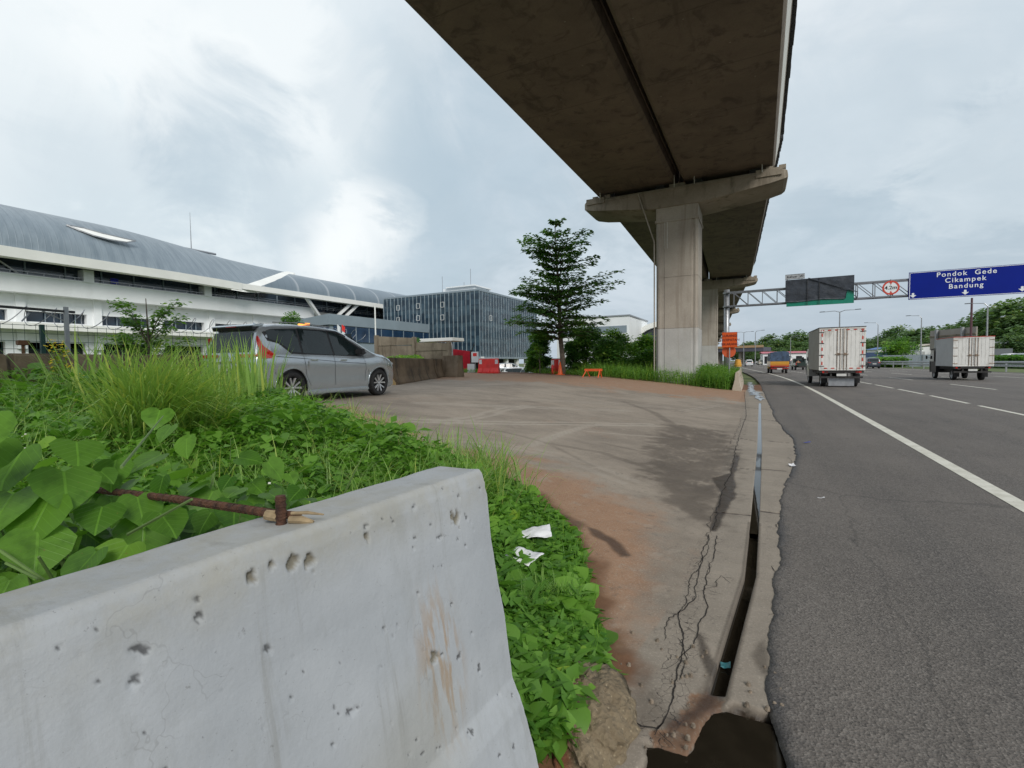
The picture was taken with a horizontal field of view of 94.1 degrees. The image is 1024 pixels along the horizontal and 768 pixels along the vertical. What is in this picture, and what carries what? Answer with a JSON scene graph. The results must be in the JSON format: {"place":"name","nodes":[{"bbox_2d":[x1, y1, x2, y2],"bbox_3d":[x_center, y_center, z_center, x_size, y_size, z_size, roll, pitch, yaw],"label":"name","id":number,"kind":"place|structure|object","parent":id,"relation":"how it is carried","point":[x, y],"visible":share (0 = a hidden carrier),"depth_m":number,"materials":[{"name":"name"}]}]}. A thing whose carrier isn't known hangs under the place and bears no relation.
{"place":"outdoors","nodes":[
{"label":"outdoors","id":0,"kind":"place"},
{"bbox_2d":[0,366,96,412],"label":"tall grass","id":1,"kind":"structure","parent":0,"point":[44,385],"depth_m":5.49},
{"bbox_2d":[3,324,262,451],"bbox_3d":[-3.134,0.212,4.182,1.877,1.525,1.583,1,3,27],"label":"tall grass","id":2,"kind":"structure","parent":0,"point":[121,405],"depth_m":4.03,"materials":[{"name":"plant"}]},
{"bbox_2d":[177,328,292,412],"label":"tall grass","id":3,"kind":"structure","parent":0,"point":[253,376],"depth_m":6.40,"materials":[{"name":"plant"}]},
{"bbox_2d":[50,372,795,767],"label":"concrete apron","id":4,"kind":"object","parent":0,"point":[644,470],"visible":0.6,"depth_m":5.24,"materials":[{"name":"concrete"}]},
{"bbox_2d":[0,354,8,387],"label":"concrete barrier","id":5,"kind":"object","parent":4,"relation":"on","point":[3,363],"visible":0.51,"depth_m":7.26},
{"bbox_2d":[0,305,74,353],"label":"boom post","id":6,"kind":"object","parent":4,"relation":"on","point":[65,311],"visible":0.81,"depth_m":10.33,"materials":[{"name":"metal"}]},
{"bbox_2d":[43,339,83,394],"bbox_3d":[-6.189,-0.007,6.611,0.404,1.211,0.274,-3,3,-44],"label":"flowering weed","id":7,"kind":"object","parent":4,"relation":"on","point":[55,359],"visible":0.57,"depth_m":6.56,"materials":[{"name":"green plant"}]},
{"bbox_2d":[6,353,154,383],"bbox_3d":[-7.491,-0.013,8.512,0.550,1.030,2.280,0,3,16],"label":"concrete barrier","id":8,"kind":"object","parent":4,"relation":"on","point":[21,361],"visible":0.23,"depth_m":7.79,"materials":[{"name":"concrete"}]},
{"bbox_2d":[157,355,201,376],"bbox_3d":[-6.864,-0.133,10.774,0.550,1.030,2.280,0,3,16],"label":"concrete barrier","id":9,"kind":"object","parent":4,"relation":"on","point":[199,363],"visible":0.06,"depth_m":10.06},
{"bbox_2d":[0,407,369,593],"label":"vine","id":10,"kind":"object","parent":4,"relation":"on","point":[40,537],"visible":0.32,"depth_m":1.34,"materials":[{"name":"green plant"}]},
{"bbox_2d":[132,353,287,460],"bbox_3d":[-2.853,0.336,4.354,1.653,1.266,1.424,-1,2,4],"label":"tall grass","id":11,"kind":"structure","parent":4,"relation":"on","point":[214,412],"depth_m":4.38,"materials":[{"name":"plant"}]},
{"bbox_2d":[204,438,235,480],"bbox_3d":[-2.079,0.766,3.465,0.252,0.728,0.227,1,3,27],"label":"wild herb","id":12,"kind":"object","parent":4,"relation":"on","point":[226,463],"visible":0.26,"depth_m":3.44,"materials":[{"name":"green plant"}]},
{"bbox_2d":[0,369,592,623],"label":"grass","id":13,"kind":"structure","parent":4,"relation":"on","point":[501,471],"depth_m":4.21,"materials":[{"name":"plant"}]},
{"bbox_2d":[202,322,392,397],"bbox_3d":[-4.802,-0.539,11.503,2.047,1.775,4.490,0,3,23],"label":"silver mpv","id":14,"kind":"object","parent":4,"relation":"on","point":[322,360],"visible":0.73,"depth_m":10.45,"materials":[{"name":"paint"}]},
{"bbox_2d":[212,332,252,352],"bbox_3d":[-5.632,-0.830,9.555,1.200,0.400,0.138,0,3,23],"label":"rear window","id":15,"kind":"structure","parent":14,"relation":"in","point":[248,335],"depth_m":9.55,"materials":[{"name":"black glass"}]},
{"bbox_2d":[265,329,300,352],"bbox_3d":[-4.699,-0.899,9.814,0.165,0.495,0.740,0,3,23],"label":"window","id":16,"kind":"structure","parent":14,"relation":"in","point":[286,334],"depth_m":9.89,"materials":[{"name":"black glass"}]},
{"bbox_2d":[297,329,332,354],"bbox_3d":[-4.368,-0.929,10.607,0.174,0.550,0.860,0,3,23],"label":"window","id":17,"kind":"structure","parent":14,"relation":"in","point":[312,341],"depth_m":10.58,"materials":[{"name":"black glass"}]},
{"bbox_2d":[328,332,358,354],"bbox_3d":[-3.995,-0.962,11.486,0.165,0.540,1.010,0,3,23],"label":"window","id":18,"kind":"structure","parent":14,"relation":"in","point":[340,345],"depth_m":11.33,"materials":[{"name":"black glass"}]},
{"bbox_2d":[39,391,574,548],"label":"dry grass","id":19,"kind":"structure","parent":4,"relation":"on","point":[426,461],"depth_m":4.37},
{"bbox_2d":[388,357,437,384],"bbox_3d":[-4.071,-0.569,19.795,0.550,1.000,5.570,0,2,6],"label":"concrete barrier","id":20,"kind":"object","parent":4,"relation":"on","point":[408,370],"visible":0.81,"depth_m":19.03,"materials":[{"name":"concrete"}]},
{"bbox_2d":[431,358,444,377],"bbox_3d":[-3.677,-0.781,23.622,0.550,0.960,1.982,0,2,6],"label":"concrete barrier","id":21,"kind":"object","parent":4,"relation":"on","point":[439,372],"visible":0.62,"depth_m":23.21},
{"bbox_2d":[441,355,463,376],"bbox_3d":[-3.027,-0.880,24.166,0.955,1.120,0.800,0,3,21],"label":"concrete barrier","id":22,"kind":"object","parent":4,"relation":"on","point":[452,365],"visible":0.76,"depth_m":23.88,"materials":[{"name":"concrete"}]},
{"bbox_2d":[467,352,478,372],"bbox_3d":[-2.639,-1.334,32.384,0.900,1.695,0.090,1,3,27],"label":"notice board","id":23,"kind":"object","parent":4,"relation":"on","point":[475,357],"visible":0.89,"depth_m":32.32,"materials":[{"name":"white plastic"}]},
{"bbox_2d":[477,358,499,372],"bbox_3d":[-1.450,-1.151,29.857,1.350,0.970,0.520,0,3,12],"label":"water barrier","id":24,"kind":"object","parent":4,"relation":"on","point":[488,365],"visible":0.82,"depth_m":29.73,"materials":[{"name":"red plastic"}]},
{"bbox_2d":[493,472,611,763],"bbox_3d":[0.148,1.150,3.629,0.951,0.415,3.891,-1,2,-1],"label":"creeping vine","id":25,"kind":"object","parent":4,"relation":"on","point":[558,638],"visible":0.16,"depth_m":2.81,"materials":[{"name":"green plant"}]},
{"bbox_2d":[506,546,543,565],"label":"litter","id":26,"kind":"object","parent":25,"relation":"on","point":[535,555],"visible":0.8,"depth_m":3.20,"materials":[{"name":"white paper"}]},
{"bbox_2d":[522,524,551,537],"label":"litter","id":27,"kind":"object","parent":25,"relation":"on","point":[543,531],"visible":0.86,"depth_m":3.60,"materials":[{"name":"white paper"}]},
{"bbox_2d":[551,358,559,373],"bbox_3d":[2.804,-1.133,30.324,0.651,1.000,0.520,-1,2,-2],"label":"water barrier","id":28,"kind":"object","parent":4,"relation":"on","point":[555,363],"visible":0.67,"depth_m":30.22,"materials":[{"name":"red plastic"}]},
{"bbox_2d":[532,367,591,374],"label":"scrub","id":29,"kind":"object","parent":4,"relation":"on","point":[572,372],"visible":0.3,"depth_m":30.56,"materials":[{"name":"green plant"}]},
{"bbox_2d":[548,661,640,767],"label":"rubble lump","id":30,"kind":"object","parent":4,"relation":"on","point":[608,738],"visible":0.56,"depth_m":1.86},
{"bbox_2d":[577,359,744,389],"bbox_3d":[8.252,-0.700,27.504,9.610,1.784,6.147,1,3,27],"label":"scrub","id":31,"kind":"object","parent":4,"relation":"on","point":[648,373],"visible":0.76,"depth_m":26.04,"materials":[{"name":"green plant"}]},
{"bbox_2d":[620,630,783,749],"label":"gravel","id":32,"kind":"structure","parent":4,"relation":"on","point":[746,704],"depth_m":2.15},
{"bbox_2d":[637,394,792,742],"bbox_3d":[6.274,0.890,12.259,1.000,0.001,23.707,1,3,27],"label":"crack","id":33,"kind":"object","parent":4,"relation":"on","point":[660,725],"visible":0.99,"depth_m":2.88,"materials":[{"name":"concrete"}]},
{"bbox_2d":[646,712,786,767],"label":"pit water","id":34,"kind":"structure","parent":4,"relation":"on","point":[727,740],"depth_m":1.87,"materials":[{"name":"liquid"}]},
{"bbox_2d":[710,538,757,696],"bbox_3d":[1.526,1.392,3.133,0.107,0.001,2.307,1,3,31],"label":"drainage channel","id":35,"kind":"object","parent":4,"relation":"on","point":[721,682],"depth_m":2.78,"materials":[{"name":"concrete"}]},
{"bbox_2d":[732,371,742,390],"bbox_3d":[11.596,-0.152,24.510,0.420,0.960,2.950,1,3,27],"label":"concrete barrier","id":36,"kind":"object","parent":4,"relation":"on","point":[737,385],"visible":0.95,"depth_m":23.21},
{"bbox_2d":[749,403,761,533],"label":"drain water","id":37,"kind":"structure","parent":4,"relation":"on","point":[754,525],"depth_m":5.72,"materials":[{"name":"liquid"}]},
{"bbox_2d":[747,382,764,400],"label":"puddle","id":38,"kind":"object","parent":4,"relation":"on","point":[751,387],"visible":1,"depth_m":22.66,"materials":[{"name":"liquid"}]},
{"bbox_2d":[0,0,1023,363],"label":"sky","id":39,"kind":"structure","parent":0,"point":[347,142],"materials":[{"name":"white"}]},
{"bbox_2d":[519,361,1023,538],"bbox_3d":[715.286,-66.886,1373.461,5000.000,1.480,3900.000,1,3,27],"label":"ground","id":40,"kind":"structure","parent":0,"point":[747,378],"depth_m":51.45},
{"bbox_2d":[98,297,197,354],"bbox_3d":[-9.719,-0.998,12.720,1.874,2.593,2.016,1,3,27],"label":"sapling","id":41,"kind":"object","parent":40,"relation":"on","point":[143,332],"visible":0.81,"depth_m":12.65,"materials":[{"name":"green plant"}]},
{"bbox_2d":[0,305,365,354],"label":"fence","id":42,"kind":"object","parent":40,"relation":"on","point":[42,340],"visible":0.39,"depth_m":13.11,"materials":[{"name":"metal"}]},
{"bbox_2d":[0,204,406,354],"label":"station hall","id":43,"kind":"structure","parent":40,"relation":"on","point":[50,261],"depth_m":66.32,"materials":[{"name":"white metal"}]},
{"bbox_2d":[0,309,225,351],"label":"window glass","id":44,"kind":"structure","parent":43,"relation":"in","point":[33,316],"depth_m":63.47,"materials":[{"name":"glass"}]},
{"bbox_2d":[0,466,538,767],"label":"concrete barrier","id":45,"kind":"object","parent":40,"relation":"on","point":[365,627],"visible":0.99,"depth_m":1.06,"materials":[{"name":"concrete"}]},
{"bbox_2d":[95,487,301,525],"bbox_3d":[-1.095,0.328,1.465,1.258,0.122,0.067,1,3,27],"label":"rebar","id":46,"kind":"object","parent":45,"relation":"on","point":[282,513],"visible":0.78,"depth_m":1.29,"materials":[{"name":"metal"}]},
{"bbox_2d":[263,510,323,523],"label":"dry stalk","id":47,"kind":"object","parent":45,"relation":"on","point":[269,515],"visible":0.96,"depth_m":1.16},
{"bbox_2d":[279,311,304,324],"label":"tree","id":48,"kind":"object","parent":40,"relation":"on","point":[293,317],"visible":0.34,"depth_m":70.20,"materials":[{"name":"green plant"}]},
{"bbox_2d":[0,363,628,767],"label":"weeds","id":49,"kind":"object","parent":40,"relation":"on","point":[540,671],"visible":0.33,"depth_m":3.65,"materials":[{"name":"green plant"}]},
{"bbox_2d":[297,314,428,352],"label":"office","id":50,"kind":"structure","parent":40,"relation":"on","point":[362,326],"depth_m":82.49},
{"bbox_2d":[374,335,451,358],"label":"panel wall","id":51,"kind":"structure","parent":40,"relation":"on","point":[387,347],"depth_m":33.59,"materials":[{"name":"concrete"}]},
{"bbox_2d":[419,337,463,354],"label":"canopy beam","id":52,"kind":"structure","parent":40,"relation":"on","point":[437,340],"depth_m":34.40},
{"bbox_2d":[383,269,536,368],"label":"glass office","id":53,"kind":"structure","parent":40,"relation":"on","point":[472,314],"depth_m":96.90,"materials":[{"name":"glass"}]},
{"bbox_2d":[453,344,473,368],"bbox_3d":[-4.206,-1.572,36.449,3.377,2.921,0.311,1,3,27],"label":"hoarding","id":54,"kind":"object","parent":40,"relation":"on","point":[466,355],"visible":0.3,"depth_m":36.18,"materials":[{"name":"metal"}]},
{"bbox_2d":[499,363,518,371],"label":"parked car","id":55,"kind":"object","parent":40,"relation":"on","point":[502,366],"visible":0.56,"depth_m":72.88,"materials":[{"name":"silver metal"}]},
{"bbox_2d":[504,367,523,371],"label":"parked car","id":56,"kind":"object","parent":40,"relation":"on","point":[515,369],"visible":0.2,"depth_m":51.39,"materials":[{"name":"white paint"}]},
{"bbox_2d":[524,350,544,371],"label":"bush","id":57,"kind":"object","parent":40,"relation":"on","point":[531,360],"visible":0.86,"depth_m":32.16,"materials":[{"name":"green plant"}]},
{"bbox_2d":[531,333,544,369],"bbox_3d":[1.689,-1.576,30.175,0.952,3.274,0.872,-2,3,-22],"label":"sapling","id":58,"kind":"object","parent":40,"relation":"on","point":[536,347],"visible":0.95,"depth_m":30.08,"materials":[{"name":"green plant"}]},
{"bbox_2d":[523,333,554,372],"bbox_3d":[1.960,-1.932,33.292,2.443,3.842,2.360,0,2,9],"label":"bush","id":59,"kind":"object","parent":40,"relation":"on","point":[545,344],"visible":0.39,"depth_m":32.96,"materials":[{"name":"green plant"}]},
{"bbox_2d":[503,217,625,374],"bbox_3d":[3.008,-5.146,29.114,7.178,9.983,6.678,-1,2,-1],"label":"layered tree","id":60,"kind":"object","parent":40,"relation":"on","point":[552,294],"visible":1,"depth_m":28.54,"materials":[{"name":"green plant"}]},
{"bbox_2d":[564,340,586,372],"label":"bush","id":61,"kind":"object","parent":40,"relation":"on","point":[575,354],"visible":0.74,"depth_m":32.31,"materials":[{"name":"green plant"}]},
{"bbox_2d":[566,325,605,369],"bbox_3d":[5.126,-1.990,33.389,3.586,4.525,3.703,-2,3,-30],"label":"bush","id":62,"kind":"object","parent":40,"relation":"on","point":[585,343],"visible":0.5,"depth_m":32.54,"materials":[{"name":"green plant"}]},
{"bbox_2d":[405,0,796,383],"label":"viaduct","id":63,"kind":"object","parent":40,"relation":"on","point":[657,127],"visible":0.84,"depth_m":18.43,"materials":[{"name":"concrete"}]},
{"bbox_2d":[557,314,647,364],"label":"white warehouse","id":64,"kind":"structure","parent":40,"relation":"on","point":[630,325],"depth_m":114.14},
{"bbox_2d":[586,336,629,366],"bbox_3d":[6.184,-1.484,30.751,2.927,3.213,3.297,-1,2,-5],"label":"bush","id":65,"kind":"object","parent":40,"relation":"on","point":[611,349],"visible":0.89,"depth_m":30.02,"materials":[{"name":"green plant"}]},
{"bbox_2d":[602,327,640,368],"bbox_3d":[7.645,-1.727,34.401,4.567,4.736,4.382,-3,3,-41],"label":"bush","id":66,"kind":"object","parent":40,"relation":"on","point":[616,334],"visible":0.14,"depth_m":33.75,"materials":[{"name":"green plant"}]},
{"bbox_2d":[625,346,655,371],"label":"bush","id":67,"kind":"object","parent":40,"relation":"on","point":[647,356],"visible":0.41,"depth_m":30.22,"materials":[{"name":"green plant"}]},
{"bbox_2d":[626,333,655,365],"bbox_3d":[9.802,-1.452,35.676,3.144,4.712,3.223,-2,3,-34],"label":"bush","id":68,"kind":"object","parent":40,"relation":"on","point":[647,341],"visible":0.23,"depth_m":34.78,"materials":[{"name":"green plant"}]},
{"bbox_2d":[642,322,655,356],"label":"arched hall","id":69,"kind":"structure","parent":40,"relation":"on","point":[648,328],"depth_m":122.89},
{"bbox_2d":[722,347,735,374],"bbox_3d":[11.492,-0.592,25.270,0.660,2.930,0.140,1,3,27],"label":"warning disc","id":70,"kind":"object","parent":40,"relation":"on","point":[725,352],"visible":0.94,"depth_m":25.18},
{"bbox_2d":[722,332,736,380],"bbox_3d":[11.435,-0.917,25.073,0.922,3.601,0.092,1,3,27],"label":"roadworks sign","id":71,"kind":"object","parent":40,"relation":"on","point":[729,339],"visible":1,"depth_m":25.00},
{"bbox_2d":[718,345,770,364],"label":"overbridge","id":72,"kind":"object","parent":40,"relation":"on","point":[751,348],"visible":0.4,"depth_m":191.44,"materials":[{"name":"concrete"}]},
{"bbox_2d":[759,333,778,345],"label":"tree","id":73,"kind":"object","parent":40,"relation":"on","point":[770,337],"visible":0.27,"depth_m":227.35,"materials":[{"name":"green plant"}]},
{"bbox_2d":[759,351,805,364],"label":"canopy shed","id":74,"kind":"structure","parent":40,"relation":"on","point":[794,354],"depth_m":147.86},
{"bbox_2d":[778,329,808,344],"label":"tree","id":75,"kind":"object","parent":40,"relation":"on","point":[792,337],"visible":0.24,"depth_m":215.52,"materials":[{"name":"green plant"}]},
{"bbox_2d":[723,278,908,366],"bbox_3d":[30.690,-3.340,28.994,32.773,7.388,0.790,1,3,27],"label":"sign gantry","id":76,"kind":"object","parent":40,"relation":"on","point":[727,306],"visible":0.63,"depth_m":34.97,"materials":[{"name":"metal"}]},
{"bbox_2d":[785,275,857,306],"bbox_3d":[21.407,-6.466,33.069,4.258,1.927,0.170,1,3,27],"label":"covered sign","id":77,"kind":"object","parent":76,"relation":"attached to","point":[822,291],"visible":1,"depth_m":33.06,"materials":[{"name":"metal"}]},
{"bbox_2d":[785,273,804,279],"bbox_3d":[20.048,-7.534,33.785,1.191,0.498,0.062,1,3,27],"label":"exit sign","id":78,"kind":"object","parent":77,"relation":"attached to","point":[795,276],"visible":1,"depth_m":33.76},
{"bbox_2d":[882,279,899,296],"bbox_3d":[24.925,-6.323,31.377,0.920,1.127,0.096,1,3,27],"label":"height limit sign","id":79,"kind":"object","parent":76,"relation":"attached to","point":[890,287],"visible":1,"depth_m":31.34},
{"bbox_2d":[908,264,1023,299],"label":"direction sign","id":80,"kind":"object","parent":76,"relation":"attached to","point":[985,281],"visible":1,"depth_m":29.56,"materials":[{"name":"metal"}]},
{"bbox_2d":[869,356,912,366],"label":"hedge","id":81,"kind":"object","parent":40,"relation":"on","point":[890,358],"visible":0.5,"depth_m":80.66,"materials":[{"name":"green plant"}]},
{"bbox_2d":[875,335,922,356],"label":"tree","id":82,"kind":"object","parent":40,"relation":"on","point":[897,348],"visible":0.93,"depth_m":92.01,"materials":[{"name":"green plant"}]},
{"bbox_2d":[883,354,929,366],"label":"sheet fence","id":83,"kind":"object","parent":40,"relation":"on","point":[922,357],"visible":0.41,"depth_m":83.51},
{"bbox_2d":[910,344,930,354],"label":"shed","id":84,"kind":"structure","parent":40,"relation":"on","point":[927,350],"depth_m":116.82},
{"bbox_2d":[881,361,1023,371],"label":"guard rail","id":85,"kind":"object","parent":40,"relation":"on","point":[902,363],"visible":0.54,"depth_m":66.54,"materials":[{"name":"metal"}]},
{"bbox_2d":[929,326,977,349],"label":"road board","id":86,"kind":"object","parent":40,"relation":"on","point":[948,333],"visible":0.46,"depth_m":73.19,"materials":[{"name":"metal"}]},
{"bbox_2d":[970,298,972,335],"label":"mast","id":87,"kind":"object","parent":40,"relation":"on","point":[971,315],"visible":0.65,"depth_m":65.68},
{"bbox_2d":[977,328,1007,339],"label":"tree","id":88,"kind":"object","parent":40,"relation":"on","point":[981,333],"visible":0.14,"depth_m":104.49,"materials":[{"name":"green plant"}]},
{"bbox_2d":[994,348,1012,355],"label":"parked lorry","id":89,"kind":"object","parent":40,"relation":"on","point":[997,352],"visible":0.01,"depth_m":83.85,"materials":[{"name":"grey paint"}]},
{"bbox_2d":[993,354,1023,368],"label":"hedge","id":90,"kind":"object","parent":40,"relation":"on","point":[1016,357],"visible":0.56,"depth_m":61.60,"materials":[{"name":"green plant"}]},
{"bbox_2d":[994,334,1023,352],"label":"tree","id":91,"kind":"object","parent":40,"relation":"on","point":[1005,340],"visible":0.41,"depth_m":92.48,"materials":[{"name":"green plant"}]},
{"bbox_2d":[1003,324,1023,348],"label":"tree","id":92,"kind":"object","parent":40,"relation":"on","point":[1012,329],"visible":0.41,"depth_m":93.09,"materials":[{"name":"green plant"}]},
{"bbox_2d":[721,362,1023,767],"bbox_3d":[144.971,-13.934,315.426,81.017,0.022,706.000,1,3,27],"label":"road","id":93,"kind":"structure","parent":0,"point":[895,634],"depth_m":3.25,"materials":[{"name":"asphalt"}]},
{"bbox_2d":[767,351,789,372],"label":"tarp truck","id":94,"kind":"object","parent":93,"relation":"on","point":[779,360],"visible":0.98,"depth_m":52.78,"materials":[{"name":"blue paint"}]},
{"bbox_2d":[790,359,805,369],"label":"pickup","id":95,"kind":"object","parent":93,"relation":"on","point":[801,364],"visible":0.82,"depth_m":69.93,"materials":[{"name":"black paint"}]},
{"bbox_2d":[802,326,866,385],"bbox_3d":[18.888,-1.570,28.156,2.390,3.205,6.410,0,3,26],"label":"box truck","id":96,"kind":"object","parent":93,"relation":"on","point":[835,356],"visible":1,"depth_m":25.45,"materials":[{"name":"metal"}]},
{"bbox_2d":[865,357,880,367],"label":"car","id":97,"kind":"object","parent":93,"relation":"on","point":[872,362],"visible":0.82,"depth_m":73.27,"materials":[{"name":"grey paint"}]},
{"bbox_2d":[745,365,1023,511],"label":"lane markings","id":98,"kind":"object","parent":93,"relation":"on","point":[1014,501],"visible":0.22,"depth_m":7.05,"materials":[{"name":"paint"}]},
{"bbox_2d":[926,336,994,379],"bbox_3d":[31.096,-1.769,33.189,2.340,2.855,5.210,1,3,27],"label":"box truck","id":99,"kind":"object","parent":93,"relation":"on","point":[956,356],"visible":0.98,"depth_m":31.21,"materials":[{"name":"metal"}]},
{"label":"hill","id":100,"kind":"structure","parent":0,"visible":0},
{"bbox_2d":[875,324,910,340],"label":"tree","id":101,"kind":"object","parent":100,"relation":"on","point":[896,330],"visible":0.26,"depth_m":163.90,"materials":[{"name":"green plant"}]},
{"bbox_2d":[889,325,939,341],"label":"tree","id":102,"kind":"object","parent":100,"relation":"on","point":[917,332],"visible":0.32,"depth_m":147.71,"materials":[{"name":"green plant"}]},
{"bbox_2d":[957,321,992,335],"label":"tree","id":103,"kind":"object","parent":100,"relation":"on","point":[979,323],"visible":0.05,"depth_m":112.78,"materials":[{"name":"green plant"}]},
{"bbox_2d":[945,302,1014,329],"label":"tree","id":104,"kind":"object","parent":100,"relation":"on","point":[977,314],"visible":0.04,"depth_m":117.67,"materials":[{"name":"green plant"}]},
{"bbox_2d":[966,297,1023,332],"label":"tree","id":105,"kind":"object","parent":100,"relation":"on","point":[997,313],"visible":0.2,"depth_m":108.95,"materials":[{"name":"green plant"}]},
{"bbox_2d":[989,297,1023,333],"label":"tree","id":106,"kind":"object","parent":100,"relation":"on","point":[1018,310],"visible":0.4,"depth_m":103.92,"materials":[{"name":"green plant"}]},
{"bbox_2d":[990,309,1023,338],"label":"tree","id":107,"kind":"object","parent":100,"relation":"on","point":[1009,319],"visible":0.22,"depth_m":101.58,"materials":[{"name":"green plant"}]},
{"bbox_2d":[995,313,1023,333],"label":"tree","id":108,"kind":"object","parent":100,"relation":"on","point":[1014,318],"visible":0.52,"depth_m":99.93,"materials":[{"name":"green plant"}]},
{"bbox_2d":[1009,334,1023,352],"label":"tree","id":109,"kind":"object","parent":100,"relation":"on","point":[1021,343],"visible":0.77,"depth_m":88.30,"materials":[{"name":"green plant"}]},
{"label":"scrub","id":110,"kind":"object","parent":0,"visible":0},
{"bbox_2d":[16,340,29,352],"bbox_3d":[-9.191,-0.465,8.976,0.140,0.710,0.160,1,3,27],"label":"utility box","id":111,"kind":"object","parent":110,"relation":"on","point":[22,343],"visible":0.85,"depth_m":8.94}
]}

